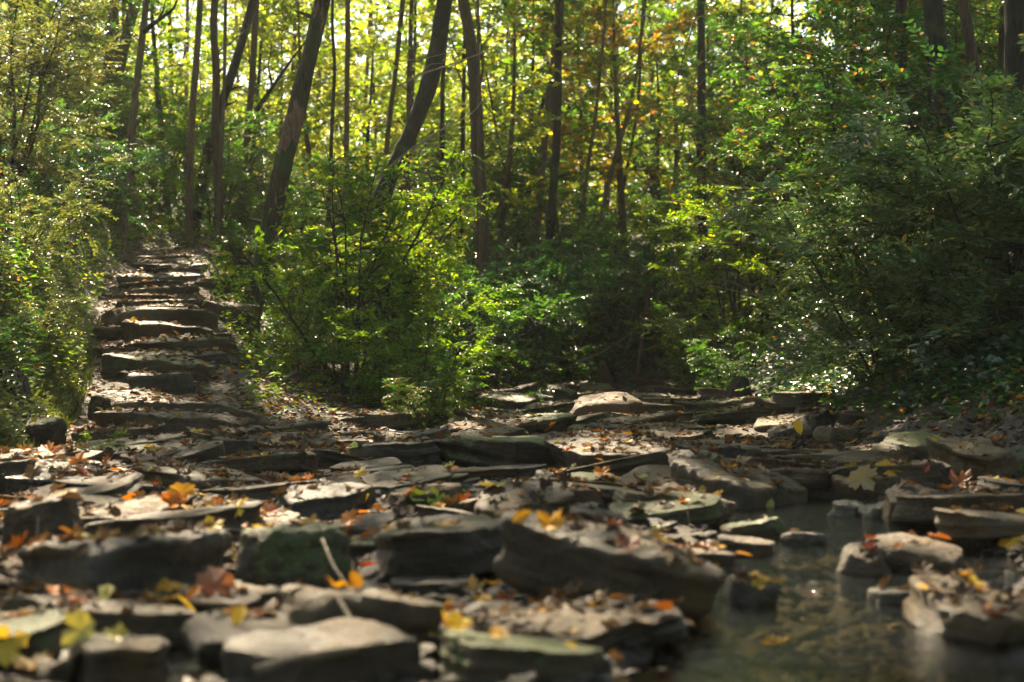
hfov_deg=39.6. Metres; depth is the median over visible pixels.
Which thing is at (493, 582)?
fallen leaf
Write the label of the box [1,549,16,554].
fallen leaf
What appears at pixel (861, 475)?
fallen leaf
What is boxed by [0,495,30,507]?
flat stone
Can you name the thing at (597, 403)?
boulder
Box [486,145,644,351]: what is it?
young tree
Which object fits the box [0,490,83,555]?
flat rock
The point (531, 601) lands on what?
fallen leaf
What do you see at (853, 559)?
flat rock
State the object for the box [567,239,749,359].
shrub
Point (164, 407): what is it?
slope leaf litter
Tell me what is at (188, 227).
tree
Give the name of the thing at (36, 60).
shrub
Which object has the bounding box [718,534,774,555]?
flat rock
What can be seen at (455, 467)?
fallen leaf
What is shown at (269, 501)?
loose stone
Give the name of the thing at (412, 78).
bare branch
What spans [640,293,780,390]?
shrub
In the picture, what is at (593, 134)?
tree
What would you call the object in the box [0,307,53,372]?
shrub
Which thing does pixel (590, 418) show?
flat stone
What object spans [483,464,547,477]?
flat stone
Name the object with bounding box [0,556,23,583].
flat stone
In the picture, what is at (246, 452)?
loose stone
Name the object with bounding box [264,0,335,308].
tree
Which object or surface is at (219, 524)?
fallen leaf
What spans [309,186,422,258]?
shrub
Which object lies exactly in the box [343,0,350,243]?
tree
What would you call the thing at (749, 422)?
flat stone
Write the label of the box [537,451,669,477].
flat stone
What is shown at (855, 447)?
flat stone
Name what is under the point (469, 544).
flat rock
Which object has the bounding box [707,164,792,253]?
shrub
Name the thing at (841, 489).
flat rock
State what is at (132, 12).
tree
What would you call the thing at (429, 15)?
young tree
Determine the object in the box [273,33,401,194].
young tree
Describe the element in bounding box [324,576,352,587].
fallen leaf
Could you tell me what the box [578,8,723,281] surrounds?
young tree
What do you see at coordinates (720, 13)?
young tree
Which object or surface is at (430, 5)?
young tree
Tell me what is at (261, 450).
flat rock
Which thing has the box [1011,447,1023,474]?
shrub
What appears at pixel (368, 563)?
fallen leaf
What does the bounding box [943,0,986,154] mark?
tree
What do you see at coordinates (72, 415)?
grass
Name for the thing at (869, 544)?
fallen leaf
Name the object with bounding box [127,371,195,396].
flat rock
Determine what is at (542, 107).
tree
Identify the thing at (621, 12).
young tree
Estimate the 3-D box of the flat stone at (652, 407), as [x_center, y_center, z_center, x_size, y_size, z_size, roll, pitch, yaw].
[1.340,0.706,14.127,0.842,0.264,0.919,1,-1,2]
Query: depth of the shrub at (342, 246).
18.99 m
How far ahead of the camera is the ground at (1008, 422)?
12.15 m
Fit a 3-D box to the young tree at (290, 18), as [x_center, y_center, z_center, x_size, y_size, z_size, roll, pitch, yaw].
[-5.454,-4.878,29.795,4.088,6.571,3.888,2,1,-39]
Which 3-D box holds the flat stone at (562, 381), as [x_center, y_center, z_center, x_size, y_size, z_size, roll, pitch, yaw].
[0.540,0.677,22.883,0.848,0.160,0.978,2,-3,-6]
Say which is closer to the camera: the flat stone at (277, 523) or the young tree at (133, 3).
the flat stone at (277, 523)
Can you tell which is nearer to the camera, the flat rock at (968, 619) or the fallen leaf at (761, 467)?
the flat rock at (968, 619)
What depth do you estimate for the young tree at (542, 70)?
30.37 m
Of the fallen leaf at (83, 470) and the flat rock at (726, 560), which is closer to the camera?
the flat rock at (726, 560)
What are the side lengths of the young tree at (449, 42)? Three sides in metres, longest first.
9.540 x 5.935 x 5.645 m
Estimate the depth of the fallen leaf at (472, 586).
4.00 m
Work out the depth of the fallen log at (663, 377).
22.98 m
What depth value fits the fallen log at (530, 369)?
24.69 m
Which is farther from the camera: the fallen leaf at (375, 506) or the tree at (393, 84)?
the tree at (393, 84)
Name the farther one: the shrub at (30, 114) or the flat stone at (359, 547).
the shrub at (30, 114)
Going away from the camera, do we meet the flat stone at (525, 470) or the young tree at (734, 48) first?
the flat stone at (525, 470)
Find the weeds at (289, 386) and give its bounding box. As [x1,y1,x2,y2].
[221,270,516,430]
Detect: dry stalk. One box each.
[36,517,38,535]
[254,645,357,675]
[321,538,346,582]
[337,597,351,617]
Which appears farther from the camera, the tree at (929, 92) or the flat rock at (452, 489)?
the tree at (929, 92)
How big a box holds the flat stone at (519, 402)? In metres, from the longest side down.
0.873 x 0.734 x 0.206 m
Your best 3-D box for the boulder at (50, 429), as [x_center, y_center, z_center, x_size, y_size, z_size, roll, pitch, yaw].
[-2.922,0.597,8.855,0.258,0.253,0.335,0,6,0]
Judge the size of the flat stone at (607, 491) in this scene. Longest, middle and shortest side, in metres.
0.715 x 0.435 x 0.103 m
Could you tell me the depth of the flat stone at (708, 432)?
10.82 m
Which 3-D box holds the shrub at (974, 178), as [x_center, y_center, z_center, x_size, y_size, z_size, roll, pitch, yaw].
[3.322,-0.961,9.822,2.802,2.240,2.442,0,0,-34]
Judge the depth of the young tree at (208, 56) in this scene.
39.58 m
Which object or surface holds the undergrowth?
on the ground at (1008, 422)
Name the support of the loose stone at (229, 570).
on the ground at (1008, 422)
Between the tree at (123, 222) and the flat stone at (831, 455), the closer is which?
the flat stone at (831, 455)
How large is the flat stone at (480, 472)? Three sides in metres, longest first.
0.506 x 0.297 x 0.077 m
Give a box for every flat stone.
[0,446,80,461]
[0,459,36,494]
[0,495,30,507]
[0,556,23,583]
[0,581,34,590]
[0,609,72,669]
[12,472,147,498]
[46,493,126,506]
[54,478,163,495]
[79,443,160,457]
[79,492,197,516]
[81,517,111,526]
[82,501,262,534]
[114,589,139,598]
[120,438,225,464]
[139,586,260,613]
[146,582,278,604]
[158,525,242,542]
[182,611,299,669]
[184,430,258,443]
[194,452,318,473]
[197,425,275,437]
[202,479,318,499]
[222,551,237,561]
[248,431,335,446]
[251,519,319,528]
[261,473,292,481]
[270,418,329,432]
[307,448,368,467]
[310,465,413,477]
[323,472,371,482]
[329,511,405,535]
[332,410,433,428]
[332,415,365,424]
[332,431,383,441]
[334,436,372,447]
[349,539,376,556]
[385,427,450,440]
[389,576,468,594]
[392,395,474,406]
[416,505,474,517]
[424,384,483,392]
[449,418,538,433]
[449,487,600,511]
[451,427,526,436]
[451,473,469,483]
[452,409,519,419]
[454,467,518,479]
[470,607,649,650]
[478,392,553,409]
[479,593,653,617]
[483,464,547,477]
[513,478,664,489]
[521,401,575,413]
[524,401,571,409]
[526,379,570,383]
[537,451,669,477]
[540,431,564,435]
[542,380,591,385]
[543,383,578,389]
[559,482,721,502]
[564,393,643,412]
[575,411,611,424]
[578,391,604,396]
[579,384,624,388]
[588,423,657,432]
[607,492,725,526]
[611,412,631,416]
[618,465,698,490]
[619,606,688,641]
[623,422,706,430]
[642,401,685,412]
[643,386,694,394]
[643,396,698,402]
[652,430,705,439]
[664,380,683,386]
[664,400,699,412]
[666,450,721,462]
[677,411,710,421]
[690,380,729,393]
[691,410,773,423]
[696,388,725,399]
[701,429,715,437]
[740,396,794,415]
[740,437,796,448]
[741,457,819,468]
[743,420,755,426]
[753,411,835,432]
[761,449,821,455]
[767,467,831,489]
[770,391,836,409]
[773,450,882,462]
[794,407,836,412]
[811,463,842,469]
[821,444,877,452]
[821,461,943,488]
[828,455,895,465]
[892,493,1023,524]
[933,508,1023,538]
[977,476,1023,490]
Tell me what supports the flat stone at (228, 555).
on the ground at (1008, 422)
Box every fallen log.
[274,291,411,378]
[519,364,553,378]
[612,374,695,385]
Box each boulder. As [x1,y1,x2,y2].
[21,416,66,445]
[235,522,351,589]
[273,584,445,637]
[493,510,726,619]
[571,392,643,416]
[827,499,862,516]
[857,501,883,518]
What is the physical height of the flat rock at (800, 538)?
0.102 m
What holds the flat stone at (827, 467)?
in the creek water
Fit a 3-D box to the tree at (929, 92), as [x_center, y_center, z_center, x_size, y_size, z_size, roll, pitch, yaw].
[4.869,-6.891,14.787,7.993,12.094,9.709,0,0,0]
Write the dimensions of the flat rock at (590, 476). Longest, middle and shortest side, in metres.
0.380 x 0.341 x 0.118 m
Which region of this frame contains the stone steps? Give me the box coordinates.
[70,254,251,446]
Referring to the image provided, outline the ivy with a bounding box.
[724,268,1023,408]
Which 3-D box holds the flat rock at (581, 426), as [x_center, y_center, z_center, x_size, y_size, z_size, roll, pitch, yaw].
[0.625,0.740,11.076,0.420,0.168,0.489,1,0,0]
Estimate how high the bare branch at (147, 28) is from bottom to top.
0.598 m
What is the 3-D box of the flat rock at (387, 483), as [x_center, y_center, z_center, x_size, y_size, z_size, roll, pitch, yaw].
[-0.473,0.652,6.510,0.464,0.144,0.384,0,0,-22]
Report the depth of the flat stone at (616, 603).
3.53 m
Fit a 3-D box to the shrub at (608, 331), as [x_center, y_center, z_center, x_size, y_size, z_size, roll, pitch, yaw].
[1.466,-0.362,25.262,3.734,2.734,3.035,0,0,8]
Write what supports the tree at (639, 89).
on the ground at (1008, 422)
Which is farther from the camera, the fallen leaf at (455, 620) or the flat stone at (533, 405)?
the flat stone at (533, 405)
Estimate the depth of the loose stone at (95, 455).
7.86 m
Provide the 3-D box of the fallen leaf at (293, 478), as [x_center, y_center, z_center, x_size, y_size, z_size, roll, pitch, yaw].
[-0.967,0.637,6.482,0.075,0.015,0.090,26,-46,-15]
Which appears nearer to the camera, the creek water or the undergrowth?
the creek water
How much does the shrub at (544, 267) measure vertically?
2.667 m
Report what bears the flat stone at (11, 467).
on the ground at (1008, 422)
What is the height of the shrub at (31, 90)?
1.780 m
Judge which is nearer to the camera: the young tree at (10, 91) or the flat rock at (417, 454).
the flat rock at (417, 454)
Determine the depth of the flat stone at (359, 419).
11.86 m
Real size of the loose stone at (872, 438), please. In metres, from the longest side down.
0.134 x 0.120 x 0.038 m
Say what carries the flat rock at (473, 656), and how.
on the ground at (1008, 422)
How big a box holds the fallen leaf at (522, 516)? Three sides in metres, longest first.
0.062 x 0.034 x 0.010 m
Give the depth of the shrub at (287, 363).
14.09 m
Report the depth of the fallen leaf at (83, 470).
6.83 m
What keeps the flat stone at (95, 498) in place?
on the ground at (1008, 422)
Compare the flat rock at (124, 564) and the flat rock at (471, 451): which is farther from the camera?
the flat rock at (471, 451)
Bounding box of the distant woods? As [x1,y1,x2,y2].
[0,0,998,241]
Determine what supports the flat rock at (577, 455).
on the ground at (1008, 422)
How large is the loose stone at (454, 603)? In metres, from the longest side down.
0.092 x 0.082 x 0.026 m
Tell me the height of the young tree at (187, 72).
4.347 m
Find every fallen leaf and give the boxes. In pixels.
[0,625,30,668]
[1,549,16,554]
[9,649,53,668]
[38,440,64,457]
[46,585,69,593]
[55,489,76,494]
[61,608,94,647]
[68,452,89,464]
[78,466,91,475]
[98,584,114,599]
[102,458,109,466]
[103,622,129,639]
[122,493,135,499]
[144,589,159,595]
[147,577,183,591]
[157,593,181,600]
[159,492,187,507]
[166,482,197,504]
[167,582,188,589]
[178,596,194,610]
[181,504,193,509]
[185,587,199,599]
[195,565,237,595]
[201,515,224,528]
[206,502,214,506]
[231,605,247,624]
[234,498,247,518]
[251,520,273,527]
[258,509,267,517]
[262,502,279,513]
[291,475,305,481]
[298,513,315,523]
[302,472,313,478]
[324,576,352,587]
[340,507,363,525]
[346,441,357,447]
[354,467,366,478]
[359,562,374,564]
[372,504,387,510]
[382,521,396,529]
[409,488,425,500]
[427,487,448,506]
[432,520,456,525]
[442,609,473,629]
[446,465,458,469]
[463,573,485,592]
[472,593,491,601]
[483,432,495,437]
[484,579,501,584]
[489,625,509,638]
[513,510,530,522]
[526,596,556,603]
[528,605,555,612]
[537,509,564,529]
[541,467,550,472]
[544,421,555,430]
[565,641,576,647]
[593,465,610,475]
[608,648,623,664]
[615,532,641,550]
[635,599,648,607]
[656,478,667,487]
[749,571,771,580]
[757,463,768,470]
[766,498,773,506]
[793,419,802,434]
[846,464,877,490]
[863,542,874,547]
[875,459,901,475]
[891,542,904,548]
[923,462,929,472]
[949,469,976,486]
[959,440,973,449]
[968,574,983,585]
[998,535,1023,550]
[1001,486,1018,492]
[1015,508,1023,512]
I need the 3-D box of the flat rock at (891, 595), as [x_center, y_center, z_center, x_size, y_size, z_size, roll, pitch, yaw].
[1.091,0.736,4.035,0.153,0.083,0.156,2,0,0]
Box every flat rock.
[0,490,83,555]
[0,593,197,645]
[3,457,99,495]
[16,529,231,594]
[68,633,171,681]
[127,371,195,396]
[132,462,262,493]
[193,278,234,293]
[193,495,233,506]
[197,300,260,331]
[210,437,255,455]
[213,400,269,425]
[222,618,430,681]
[258,446,337,453]
[258,511,300,520]
[276,482,376,519]
[330,457,402,472]
[342,436,441,467]
[359,465,454,497]
[370,514,502,582]
[385,483,463,509]
[431,402,497,419]
[433,435,552,469]
[439,630,604,681]
[463,383,537,401]
[474,480,574,518]
[519,412,576,432]
[544,384,578,400]
[544,429,671,470]
[567,472,618,481]
[567,502,629,526]
[568,424,588,432]
[578,383,614,392]
[594,411,678,424]
[612,487,737,521]
[632,392,676,397]
[650,425,681,430]
[665,439,760,458]
[670,455,807,508]
[691,548,736,574]
[697,397,743,410]
[709,402,756,412]
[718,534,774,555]
[719,516,788,538]
[723,575,779,604]
[767,409,836,438]
[780,532,826,545]
[813,426,862,444]
[830,474,901,500]
[837,542,891,574]
[865,532,964,572]
[867,587,909,603]
[876,431,951,460]
[881,479,941,521]
[903,574,1023,642]
[909,459,952,485]
[925,436,1018,480]
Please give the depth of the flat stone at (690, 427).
11.37 m
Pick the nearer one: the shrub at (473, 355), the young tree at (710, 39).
the shrub at (473, 355)
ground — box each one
[0,114,1023,681]
[282,358,313,380]
[317,397,370,402]
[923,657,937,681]
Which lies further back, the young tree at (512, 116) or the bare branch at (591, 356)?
the young tree at (512, 116)
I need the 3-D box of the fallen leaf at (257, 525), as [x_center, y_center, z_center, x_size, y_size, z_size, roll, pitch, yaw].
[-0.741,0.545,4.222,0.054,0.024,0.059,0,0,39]
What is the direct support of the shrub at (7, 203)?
on the ground at (1008, 422)
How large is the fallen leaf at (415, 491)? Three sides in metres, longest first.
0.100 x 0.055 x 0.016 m
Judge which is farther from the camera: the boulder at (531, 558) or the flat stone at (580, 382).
the flat stone at (580, 382)
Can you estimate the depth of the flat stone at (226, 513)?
5.00 m
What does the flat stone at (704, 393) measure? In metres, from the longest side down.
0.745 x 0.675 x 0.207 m
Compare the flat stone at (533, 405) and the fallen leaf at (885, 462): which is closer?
the fallen leaf at (885, 462)
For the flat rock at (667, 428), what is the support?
on the ground at (1008, 422)
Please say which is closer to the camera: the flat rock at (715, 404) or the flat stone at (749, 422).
the flat stone at (749, 422)
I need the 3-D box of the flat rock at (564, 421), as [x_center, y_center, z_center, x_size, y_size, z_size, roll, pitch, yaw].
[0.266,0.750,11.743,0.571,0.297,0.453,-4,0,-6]
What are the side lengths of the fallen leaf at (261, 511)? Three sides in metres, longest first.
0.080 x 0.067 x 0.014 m
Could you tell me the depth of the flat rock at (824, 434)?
9.83 m
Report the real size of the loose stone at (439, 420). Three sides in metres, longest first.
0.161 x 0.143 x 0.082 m
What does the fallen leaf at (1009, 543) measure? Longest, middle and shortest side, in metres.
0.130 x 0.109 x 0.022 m
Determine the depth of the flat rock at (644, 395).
16.30 m
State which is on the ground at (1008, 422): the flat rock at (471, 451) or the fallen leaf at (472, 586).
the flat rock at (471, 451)
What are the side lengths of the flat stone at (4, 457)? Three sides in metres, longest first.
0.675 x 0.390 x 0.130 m
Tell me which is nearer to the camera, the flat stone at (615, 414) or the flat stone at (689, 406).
the flat stone at (615, 414)
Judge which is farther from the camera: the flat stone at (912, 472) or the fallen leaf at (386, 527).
the flat stone at (912, 472)
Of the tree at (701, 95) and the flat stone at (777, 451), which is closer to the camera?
the flat stone at (777, 451)
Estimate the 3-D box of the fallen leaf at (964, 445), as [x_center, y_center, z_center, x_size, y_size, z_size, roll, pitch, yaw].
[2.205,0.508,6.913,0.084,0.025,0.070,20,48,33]
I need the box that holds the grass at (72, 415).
[0,193,104,448]
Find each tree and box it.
[0,0,67,110]
[0,0,102,119]
[0,0,103,122]
[2,0,159,110]
[8,0,181,197]
[17,0,161,133]
[25,0,178,111]
[27,0,277,227]
[60,0,65,80]
[61,1,188,140]
[91,0,140,193]
[99,0,118,216]
[116,0,149,249]
[127,0,248,136]
[147,47,262,232]
[151,0,357,240]
[162,1,177,194]
[168,30,296,189]
[178,0,363,192]
[183,0,202,241]
[183,0,211,178]
[193,0,256,232]
[210,0,255,241]
[211,2,349,232]
[214,0,226,241]
[218,0,402,225]
[221,0,416,205]
[234,0,263,160]
[235,0,259,256]
[242,0,330,337]
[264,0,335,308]
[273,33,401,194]
[284,0,592,342]
[289,1,297,218]
[291,1,306,194]
[295,3,439,204]
[325,0,484,168]
[326,13,342,212]
[332,0,451,309]
[334,0,496,240]
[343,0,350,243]
[359,0,459,241]
[359,0,511,254]
[361,0,372,174]
[364,66,486,230]
[371,0,378,184]
[382,85,509,241]
[383,0,446,220]
[407,0,539,339]
[414,0,616,341]
[415,0,629,259]
[419,0,625,224]
[439,1,582,247]
[447,0,495,364]
[450,0,675,280]
[459,34,541,291]
[473,15,490,232]
[486,0,725,277]
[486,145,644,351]
[488,0,580,352]
[490,95,597,233]
[491,3,643,225]
[496,0,749,325]
[499,0,917,374]
[502,18,508,149]
[504,0,655,236]
[513,14,587,251]
[516,46,530,246]
[535,0,708,238]
[537,0,756,239]
[544,0,581,369]
[571,0,668,372]
[576,0,790,267]
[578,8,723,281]
[600,0,735,261]
[612,0,812,265]
[615,0,630,243]
[626,0,780,222]
[647,0,684,151]
[662,14,806,336]
[664,0,806,377]
[672,0,823,233]
[692,0,861,296]
[710,0,996,196]
[711,0,882,205]
[738,97,825,229]
[747,0,997,87]
[749,0,894,210]
[756,0,773,237]
[758,30,837,139]
[783,3,821,133]
[788,4,988,63]
[827,0,999,44]
[868,0,1003,118]
[896,0,908,142]
[914,0,1000,127]
[922,0,957,154]
[927,46,931,142]
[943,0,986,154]
[1004,0,1023,195]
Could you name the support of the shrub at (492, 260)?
on the ground at (1008, 422)
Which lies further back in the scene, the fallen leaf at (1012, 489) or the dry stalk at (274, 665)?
the fallen leaf at (1012, 489)
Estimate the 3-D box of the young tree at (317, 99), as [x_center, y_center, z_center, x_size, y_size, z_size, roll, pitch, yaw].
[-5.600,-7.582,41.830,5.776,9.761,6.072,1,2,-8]
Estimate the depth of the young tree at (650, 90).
41.00 m
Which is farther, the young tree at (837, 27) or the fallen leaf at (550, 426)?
the young tree at (837, 27)
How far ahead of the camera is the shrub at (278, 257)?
21.57 m
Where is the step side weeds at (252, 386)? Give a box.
[8,162,287,399]
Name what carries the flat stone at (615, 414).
on the ground at (1008, 422)
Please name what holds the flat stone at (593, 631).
on the ground at (1008, 422)
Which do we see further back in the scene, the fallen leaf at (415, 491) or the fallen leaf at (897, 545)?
the fallen leaf at (415, 491)
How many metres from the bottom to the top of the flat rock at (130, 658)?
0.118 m
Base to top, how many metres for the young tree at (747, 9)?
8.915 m
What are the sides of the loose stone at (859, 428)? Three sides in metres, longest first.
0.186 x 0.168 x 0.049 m
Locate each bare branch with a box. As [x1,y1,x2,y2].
[141,0,177,34]
[254,42,304,112]
[375,98,484,179]
[396,27,522,87]
[577,331,632,362]
[698,269,817,312]
[833,27,895,133]
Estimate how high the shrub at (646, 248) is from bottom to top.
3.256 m
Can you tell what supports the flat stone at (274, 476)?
on the ground at (1008, 422)
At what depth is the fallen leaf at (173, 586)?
3.69 m
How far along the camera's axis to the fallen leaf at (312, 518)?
4.21 m
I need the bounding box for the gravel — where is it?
[0,343,1023,681]
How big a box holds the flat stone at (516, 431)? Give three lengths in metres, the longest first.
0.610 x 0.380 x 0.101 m
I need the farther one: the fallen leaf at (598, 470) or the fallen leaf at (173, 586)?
the fallen leaf at (598, 470)
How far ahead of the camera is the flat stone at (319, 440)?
9.17 m
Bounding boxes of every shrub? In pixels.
[0,0,128,193]
[0,83,148,219]
[0,86,108,180]
[0,109,173,240]
[0,152,137,268]
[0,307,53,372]
[2,108,84,144]
[4,70,89,132]
[14,63,194,224]
[15,289,84,355]
[29,109,139,197]
[50,109,169,177]
[73,430,128,449]
[119,86,253,215]
[131,150,273,237]
[146,107,323,236]
[188,140,493,389]
[196,163,361,292]
[209,206,349,306]
[225,203,288,260]
[240,266,371,366]
[244,227,342,296]
[247,139,428,305]
[252,331,363,383]
[273,226,592,401]
[278,201,467,367]
[285,306,428,408]
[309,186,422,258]
[324,283,519,421]
[338,228,606,393]
[342,136,499,255]
[377,121,560,262]
[377,366,473,430]
[381,231,573,355]
[394,221,680,387]
[415,213,636,386]
[422,178,676,341]
[431,204,557,294]
[490,185,655,257]
[491,246,698,379]
[506,194,695,319]
[555,248,696,379]
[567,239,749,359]
[594,220,794,375]
[603,178,772,310]
[624,177,843,376]
[637,88,842,312]
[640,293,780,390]
[680,329,779,389]
[681,67,933,256]
[685,118,994,391]
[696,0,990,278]
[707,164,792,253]
[725,82,832,185]
[742,229,797,297]
[776,75,1023,372]
[787,0,1000,195]
[795,33,1023,361]
[801,19,1003,269]
[887,44,996,127]
[908,28,995,144]
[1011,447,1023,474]
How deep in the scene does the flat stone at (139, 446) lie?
8.40 m
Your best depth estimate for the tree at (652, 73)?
36.97 m
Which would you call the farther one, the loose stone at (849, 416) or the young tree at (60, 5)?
the young tree at (60, 5)
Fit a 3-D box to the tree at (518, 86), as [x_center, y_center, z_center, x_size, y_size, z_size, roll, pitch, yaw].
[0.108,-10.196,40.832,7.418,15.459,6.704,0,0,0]
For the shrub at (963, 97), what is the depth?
20.80 m
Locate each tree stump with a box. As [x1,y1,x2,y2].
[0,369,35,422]
[595,360,612,383]
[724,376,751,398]
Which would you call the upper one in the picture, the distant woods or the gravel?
the distant woods
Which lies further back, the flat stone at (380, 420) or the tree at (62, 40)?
the tree at (62, 40)
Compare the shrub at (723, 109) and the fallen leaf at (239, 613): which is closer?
the fallen leaf at (239, 613)
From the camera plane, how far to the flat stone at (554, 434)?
10.22 m
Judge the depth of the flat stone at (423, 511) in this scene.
5.47 m
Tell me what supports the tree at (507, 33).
on the ground at (1008, 422)
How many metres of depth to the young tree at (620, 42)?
28.56 m
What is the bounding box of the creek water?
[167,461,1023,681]
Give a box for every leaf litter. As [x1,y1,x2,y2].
[0,181,1023,645]
[0,217,536,444]
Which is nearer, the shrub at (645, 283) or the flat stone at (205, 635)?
the flat stone at (205, 635)
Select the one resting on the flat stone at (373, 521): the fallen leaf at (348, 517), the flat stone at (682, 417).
the fallen leaf at (348, 517)
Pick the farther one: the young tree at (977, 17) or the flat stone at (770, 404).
the young tree at (977, 17)
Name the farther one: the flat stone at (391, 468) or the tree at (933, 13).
the tree at (933, 13)
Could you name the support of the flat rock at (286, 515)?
on the ground at (1008, 422)
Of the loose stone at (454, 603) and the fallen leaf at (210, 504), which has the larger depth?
the fallen leaf at (210, 504)
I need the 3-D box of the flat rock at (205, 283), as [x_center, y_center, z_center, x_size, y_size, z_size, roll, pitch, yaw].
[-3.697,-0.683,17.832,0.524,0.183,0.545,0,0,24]
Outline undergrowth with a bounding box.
[0,105,744,415]
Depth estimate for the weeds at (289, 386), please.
13.00 m
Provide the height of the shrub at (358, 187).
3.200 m
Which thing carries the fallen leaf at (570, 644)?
on the flat rock at (473, 656)
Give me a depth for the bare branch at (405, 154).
15.49 m
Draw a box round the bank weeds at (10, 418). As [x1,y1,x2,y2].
[0,194,94,447]
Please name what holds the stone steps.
on the ground at (1008, 422)
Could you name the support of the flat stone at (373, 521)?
on the ground at (1008, 422)
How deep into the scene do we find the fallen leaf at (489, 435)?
7.77 m
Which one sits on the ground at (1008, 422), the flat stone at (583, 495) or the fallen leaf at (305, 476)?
the flat stone at (583, 495)
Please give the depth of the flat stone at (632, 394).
14.35 m
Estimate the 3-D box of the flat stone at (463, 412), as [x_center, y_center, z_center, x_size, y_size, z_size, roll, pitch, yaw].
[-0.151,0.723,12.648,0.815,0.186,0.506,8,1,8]
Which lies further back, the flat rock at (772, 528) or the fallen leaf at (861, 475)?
the fallen leaf at (861, 475)
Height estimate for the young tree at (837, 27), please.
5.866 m
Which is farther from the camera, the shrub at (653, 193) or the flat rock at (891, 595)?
the shrub at (653, 193)
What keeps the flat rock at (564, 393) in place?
on the ground at (1008, 422)
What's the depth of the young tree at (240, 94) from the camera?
39.95 m
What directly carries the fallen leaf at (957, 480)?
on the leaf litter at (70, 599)
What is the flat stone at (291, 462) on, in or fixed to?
on the ground at (1008, 422)
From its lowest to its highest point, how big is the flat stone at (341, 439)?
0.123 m
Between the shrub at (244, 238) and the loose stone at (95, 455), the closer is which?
the loose stone at (95, 455)
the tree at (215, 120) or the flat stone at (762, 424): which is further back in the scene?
the tree at (215, 120)
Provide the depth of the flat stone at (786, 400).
13.08 m
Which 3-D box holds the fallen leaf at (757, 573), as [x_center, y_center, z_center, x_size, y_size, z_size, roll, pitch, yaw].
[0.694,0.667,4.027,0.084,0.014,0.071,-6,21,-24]
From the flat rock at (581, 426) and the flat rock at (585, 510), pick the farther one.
the flat rock at (581, 426)
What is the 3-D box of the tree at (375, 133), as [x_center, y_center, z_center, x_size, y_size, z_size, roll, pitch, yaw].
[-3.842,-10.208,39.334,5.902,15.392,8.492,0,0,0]
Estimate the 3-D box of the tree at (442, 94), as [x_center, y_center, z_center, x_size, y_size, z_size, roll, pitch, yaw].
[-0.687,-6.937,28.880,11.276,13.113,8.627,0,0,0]
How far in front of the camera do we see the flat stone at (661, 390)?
18.63 m
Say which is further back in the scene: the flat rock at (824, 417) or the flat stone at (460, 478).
the flat rock at (824, 417)
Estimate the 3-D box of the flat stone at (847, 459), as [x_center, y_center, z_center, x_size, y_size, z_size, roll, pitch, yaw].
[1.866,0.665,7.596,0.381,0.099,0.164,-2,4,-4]
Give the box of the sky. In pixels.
[2,0,891,203]
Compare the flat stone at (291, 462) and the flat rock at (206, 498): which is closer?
the flat rock at (206, 498)
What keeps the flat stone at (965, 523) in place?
on the ground at (1008, 422)
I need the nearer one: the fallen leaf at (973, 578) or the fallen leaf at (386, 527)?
the fallen leaf at (973, 578)
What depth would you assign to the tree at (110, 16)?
24.89 m
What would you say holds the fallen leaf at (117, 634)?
on the flat rock at (130, 658)
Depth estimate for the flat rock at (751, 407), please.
13.00 m
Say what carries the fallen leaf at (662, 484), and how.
on the flat stone at (653, 470)
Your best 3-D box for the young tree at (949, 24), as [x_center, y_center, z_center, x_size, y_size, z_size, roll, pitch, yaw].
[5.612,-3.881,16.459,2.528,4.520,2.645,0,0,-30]
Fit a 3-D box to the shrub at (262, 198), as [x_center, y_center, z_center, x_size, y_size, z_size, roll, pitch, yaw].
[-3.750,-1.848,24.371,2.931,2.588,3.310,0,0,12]
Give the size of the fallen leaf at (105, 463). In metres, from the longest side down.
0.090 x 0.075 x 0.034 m
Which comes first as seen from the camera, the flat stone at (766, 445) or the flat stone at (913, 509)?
the flat stone at (913, 509)
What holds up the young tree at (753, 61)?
on the ground at (1008, 422)
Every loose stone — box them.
[81,450,102,461]
[224,567,235,578]
[230,450,260,456]
[247,499,274,503]
[428,418,443,426]
[447,416,470,423]
[450,601,473,606]
[838,410,868,423]
[847,426,866,431]
[867,435,877,440]
[928,423,937,427]
[931,407,950,415]
[961,538,999,546]
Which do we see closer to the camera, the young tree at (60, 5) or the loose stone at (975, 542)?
the loose stone at (975, 542)
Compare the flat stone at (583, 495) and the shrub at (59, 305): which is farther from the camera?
the shrub at (59, 305)
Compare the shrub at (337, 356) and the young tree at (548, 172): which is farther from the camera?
the young tree at (548, 172)
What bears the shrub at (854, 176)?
on the ground at (1008, 422)
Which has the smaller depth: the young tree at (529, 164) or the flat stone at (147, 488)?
the flat stone at (147, 488)
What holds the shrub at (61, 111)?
on the ground at (1008, 422)
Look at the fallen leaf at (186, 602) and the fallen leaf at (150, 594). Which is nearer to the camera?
the fallen leaf at (186, 602)
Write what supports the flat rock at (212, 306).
on the ground at (1008, 422)
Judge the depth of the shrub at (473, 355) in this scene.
13.06 m
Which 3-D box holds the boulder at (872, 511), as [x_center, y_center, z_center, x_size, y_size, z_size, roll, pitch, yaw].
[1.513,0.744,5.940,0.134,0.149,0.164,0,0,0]
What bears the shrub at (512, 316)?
on the ground at (1008, 422)
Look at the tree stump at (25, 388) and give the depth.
9.37 m

